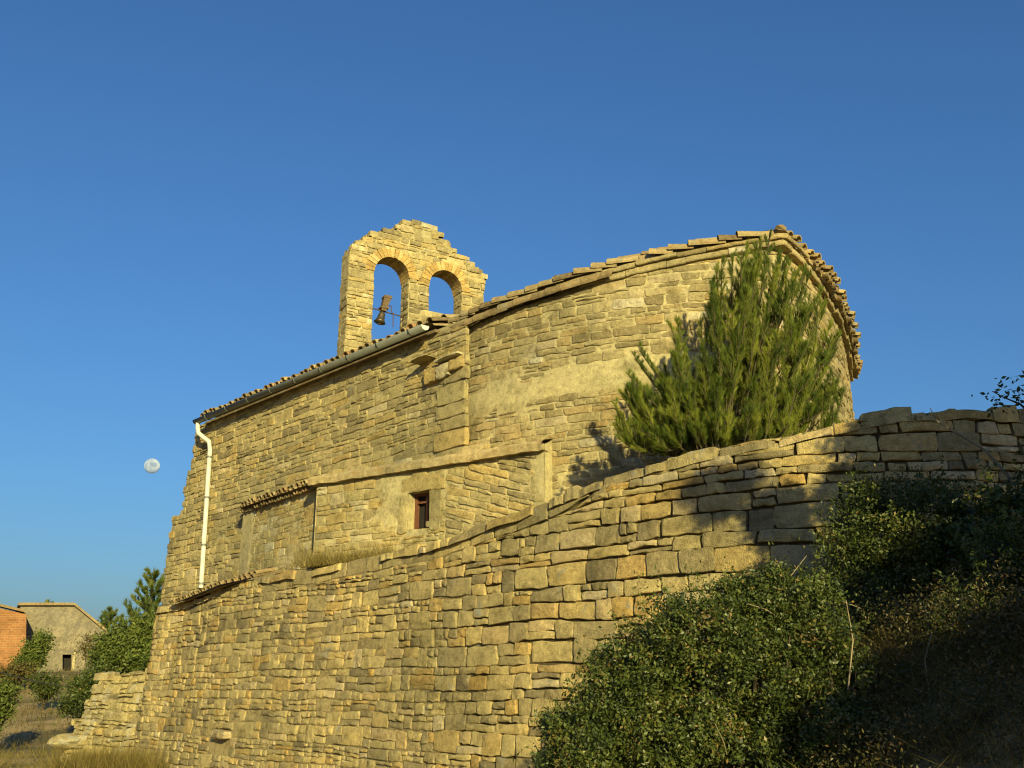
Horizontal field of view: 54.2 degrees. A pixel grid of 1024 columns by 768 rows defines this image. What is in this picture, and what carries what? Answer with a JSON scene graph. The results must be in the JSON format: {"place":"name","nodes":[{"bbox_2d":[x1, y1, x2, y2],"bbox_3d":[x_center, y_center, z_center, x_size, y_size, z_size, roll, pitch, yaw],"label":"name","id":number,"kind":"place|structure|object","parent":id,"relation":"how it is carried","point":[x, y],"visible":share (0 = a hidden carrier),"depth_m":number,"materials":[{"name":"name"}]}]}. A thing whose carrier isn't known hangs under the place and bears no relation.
{"place":"outdoors","nodes":[
{"label":"outdoors","id":0,"kind":"place"},
{"bbox_2d":[0,747,64,767],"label":"short grass","id":1,"kind":"structure","parent":0,"point":[22,754],"depth_m":22.92,"materials":[{"name":"plant"}]},
{"bbox_2d":[0,672,65,686],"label":"power cable","id":2,"kind":"object","parent":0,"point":[31,680],"visible":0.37,"depth_m":36.62,"materials":[{"name":"black rubber"}]},
{"bbox_2d":[0,668,83,751],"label":"hill grass","id":3,"kind":"structure","parent":0,"point":[27,718],"depth_m":31.98,"materials":[{"name":"plant"}]},
{"bbox_2d":[144,458,159,473],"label":"moon","id":4,"kind":"object","parent":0,"point":[151,465],"visible":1,"depth_m":5784.53,"materials":[{"name":"white"}]},
{"bbox_2d":[0,641,1023,767],"bbox_3d":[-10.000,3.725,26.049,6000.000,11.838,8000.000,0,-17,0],"label":"ground","id":5,"kind":"structure","parent":0,"point":[26,732],"depth_m":6.09,"materials":[{"name":"brown soil"}]},
{"bbox_2d":[0,604,25,670],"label":"brick house","id":6,"kind":"structure","parent":5,"relation":"on","point":[12,628],"depth_m":56.38,"materials":[{"name":"brick"}]},
{"bbox_2d":[0,670,29,737],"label":"bright shrub","id":7,"kind":"object","parent":5,"relation":"on","point":[7,694],"visible":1,"depth_m":25.65,"materials":[{"name":"green plant"}]},
{"bbox_2d":[0,658,40,690],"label":"brown shrub","id":8,"kind":"object","parent":5,"relation":"on","point":[21,671],"visible":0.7,"depth_m":45.79,"materials":[{"name":"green plant"}]},
{"bbox_2d":[7,627,59,671],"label":"ivy shrub","id":9,"kind":"object","parent":5,"relation":"on","point":[35,648],"visible":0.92,"depth_m":52.90,"materials":[{"name":"green plant"}]},
{"bbox_2d":[20,661,69,709],"bbox_3d":[-17.842,11.550,38.319,1.895,1.797,1.963,-13,-21,35],"label":"olive shrub","id":10,"kind":"object","parent":5,"relation":"on","point":[44,692],"visible":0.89,"depth_m":38.02,"materials":[{"name":"green plant"}]},
{"bbox_2d":[47,733,80,749],"bbox_3d":[-8.646,6.932,19.399,0.670,0.298,0.525,0,-17,0],"label":"boulder","id":11,"kind":"object","parent":5,"relation":"on","point":[63,739],"visible":0.87,"depth_m":19.25,"materials":[{"name":"stone"}]},
{"bbox_2d":[15,602,113,671],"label":"stone house","id":12,"kind":"structure","parent":5,"relation":"on","point":[60,620],"depth_m":60.34,"materials":[{"name":"stone"}]},
{"bbox_2d":[62,655,70,670],"bbox_3d":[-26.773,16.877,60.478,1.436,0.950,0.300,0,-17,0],"label":"door","id":13,"kind":"structure","parent":12,"relation":"in","point":[66,659],"depth_m":60.34,"materials":[{"name":"wood"}]},
{"bbox_2d":[4,757,152,767],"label":"tussock fringe grass","id":14,"kind":"structure","parent":5,"relation":"on","point":[44,766],"depth_m":17.55,"materials":[{"name":"plant"}]},
{"bbox_2d":[49,656,123,723],"bbox_3d":[-12.992,9.400,30.132,2.164,2.283,4.217,11,-20,-33],"label":"dark thicket","id":15,"kind":"object","parent":5,"relation":"on","point":[78,694],"visible":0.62,"depth_m":29.18,"materials":[{"name":"green plant"}]},
{"bbox_2d":[69,625,104,669],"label":"grey shrub","id":16,"kind":"object","parent":5,"relation":"on","point":[82,648],"visible":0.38,"depth_m":48.15,"materials":[{"name":"green plant"}]},
{"bbox_2d":[0,734,179,767],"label":"dry tussock grass","id":17,"kind":"structure","parent":5,"relation":"on","point":[103,759],"depth_m":17.28,"materials":[{"name":"yellow plant"}]},
{"bbox_2d":[60,668,147,761],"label":"boundary wall","id":18,"kind":"structure","parent":5,"relation":"on","point":[112,704],"depth_m":19.32,"materials":[{"name":"stone"}]},
{"bbox_2d":[97,605,127,631],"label":"conifer","id":19,"kind":"object","parent":5,"relation":"on","point":[109,615],"visible":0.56,"depth_m":68.13,"materials":[{"name":"green plant"}]},
{"bbox_2d":[83,601,154,674],"bbox_3d":[-11.958,8.805,31.737,3.708,3.802,2.386,-6,-18,18],"label":"leafy tree","id":20,"kind":"object","parent":5,"relation":"on","point":[125,647],"visible":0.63,"depth_m":31.37,"materials":[{"name":"green plant"}]},
{"bbox_2d":[116,566,164,628],"bbox_3d":[-11.877,8.530,33.103,2.442,4.971,2.537,13,-21,-36],"label":"pine tree","id":21,"kind":"object","parent":5,"relation":"on","point":[155,590],"visible":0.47,"depth_m":33.23,"materials":[{"name":"green plant"}]},
{"bbox_2d":[161,219,862,604],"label":"chapel","id":22,"kind":"structure","parent":5,"relation":"on","point":[525,383],"depth_m":15.43,"materials":[{"name":"stone"}]},
{"bbox_2d":[327,469,344,473],"bbox_3d":[-2.824,1.449,16.258,0.311,0.091,0.235,-14,-22,38],"label":"loose slab","id":23,"kind":"object","parent":22,"relation":"on","point":[335,471],"depth_m":16.15,"materials":[{"name":"stone"}]},
{"bbox_2d":[346,465,368,470],"bbox_3d":[-2.427,1.363,15.996,0.424,0.110,0.222,-13,-21,37],"label":"loose slab","id":24,"kind":"object","parent":22,"relation":"on","point":[356,467],"depth_m":15.90,"materials":[{"name":"stone"}]},
{"bbox_2d":[373,295,403,326],"bbox_3d":[-2.418,-1.403,19.364,0.794,0.630,0.226,11,-20,-31],"label":"bell","id":25,"kind":"object","parent":22,"relation":"hanging from","point":[382,309],"visible":1,"depth_m":19.30,"materials":[{"name":"brown metal"}]},
{"bbox_2d":[395,458,411,462],"bbox_3d":[-1.602,1.199,15.413,0.356,0.095,0.235,-15,-23,41],"label":"loose slab","id":26,"kind":"object","parent":22,"relation":"on","point":[404,460],"depth_m":15.31,"materials":[{"name":"stone"}]},
{"bbox_2d":[410,454,433,459],"bbox_3d":[-1.340,1.142,15.231,0.380,0.102,0.227,-14,-22,39],"label":"loose slab","id":27,"kind":"object","parent":22,"relation":"on","point":[417,457],"depth_m":15.13,"materials":[{"name":"stone"}]},
{"bbox_2d":[414,492,429,528],"bbox_3d":[-1.276,1.930,15.098,0.418,0.561,0.110,-12,-21,34],"label":"window","id":28,"kind":"structure","parent":22,"relation":"in","point":[421,515],"depth_m":15.16,"materials":[{"name":"red paint"}]},
{"bbox_2d":[459,443,490,452],"bbox_3d":[-0.527,0.964,14.685,0.497,0.136,0.222,-12,-21,35],"label":"loose slab","id":29,"kind":"object","parent":22,"relation":"on","point":[480,446],"depth_m":14.58,"materials":[{"name":"stone"}]},
{"bbox_2d":[133,405,1023,767],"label":"retaining wall","id":30,"kind":"structure","parent":5,"relation":"on","point":[461,651],"depth_m":11.89,"materials":[{"name":"stone"}]},
{"bbox_2d":[510,623,732,767],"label":"scrub oak","id":31,"kind":"object","parent":5,"relation":"on","point":[571,737],"visible":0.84,"depth_m":6.35,"materials":[{"name":"green plant"}]},
{"bbox_2d":[598,541,874,767],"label":"oak shrub","id":32,"kind":"object","parent":5,"relation":"on","point":[743,619],"visible":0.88,"depth_m":6.36,"materials":[{"name":"green plant"}]},
{"bbox_2d":[783,627,932,767],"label":"scrub","id":33,"kind":"object","parent":5,"relation":"on","point":[860,682],"visible":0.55,"depth_m":5.91,"materials":[{"name":"green plant"}]},
{"bbox_2d":[799,455,986,645],"bbox_3d":[3.128,1.709,7.727,1.786,2.472,1.480,0,-17,0],"label":"dark shrub","id":34,"kind":"object","parent":5,"relation":"on","point":[864,555],"visible":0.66,"depth_m":7.75,"materials":[{"name":"green plant"}]},
{"bbox_2d":[779,553,1023,767],"bbox_3d":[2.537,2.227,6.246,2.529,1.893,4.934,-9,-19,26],"label":"bank brush","id":35,"kind":"object","parent":5,"relation":"on","point":[943,731],"visible":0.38,"depth_m":5.53,"materials":[{"name":"green plant"}]},
{"bbox_2d":[846,600,853,689],"bbox_3d":[2.080,1.603,6.167,0.036,0.547,0.182,-10,-20,30],"label":"dry stalk","id":36,"kind":"object","parent":35,"relation":"on","point":[851,650],"visible":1,"depth_m":6.15,"materials":[{"name":"brown plant"}]},
{"bbox_2d":[924,632,931,698],"bbox_3d":[2.437,1.648,5.858,0.041,0.390,0.199,-13,-21,36],"label":"dry stalk","id":37,"kind":"object","parent":5,"relation":"on","point":[925,662],"visible":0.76,"depth_m":5.87,"materials":[{"name":"brown plant"}]},
{"bbox_2d":[897,498,1023,739],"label":"scrub","id":38,"kind":"object","parent":5,"relation":"on","point":[1009,534],"visible":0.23,"depth_m":6.38,"materials":[{"name":"green plant"}]},
{"bbox_2d":[928,370,1023,618],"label":"holm oak","id":39,"kind":"object","parent":5,"relation":"on","point":[996,496],"visible":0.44,"depth_m":7.28,"materials":[{"name":"green plant"}]},
{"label":"terrace","id":40,"kind":"structure","parent":5,"relation":"on","visible":0},
{"bbox_2d":[286,533,456,569],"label":"terrace grass","id":41,"kind":"structure","parent":40,"relation":"on","point":[319,561],"depth_m":15.30,"materials":[{"name":"plant"}]},
{"bbox_2d":[611,228,846,456],"bbox_3d":[2.663,-0.567,12.149,3.037,3.073,1.290,0,-17,0],"label":"pine sapling","id":42,"kind":"object","parent":40,"relation":"on","point":[698,412],"visible":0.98,"depth_m":11.85,"materials":[{"name":"green plant"}]},
{"bbox_2d":[0,0,1023,627],"label":"sky","id":43,"kind":"structure","parent":0,"point":[186,186],"materials":[{"name":"blue"}]}
]}

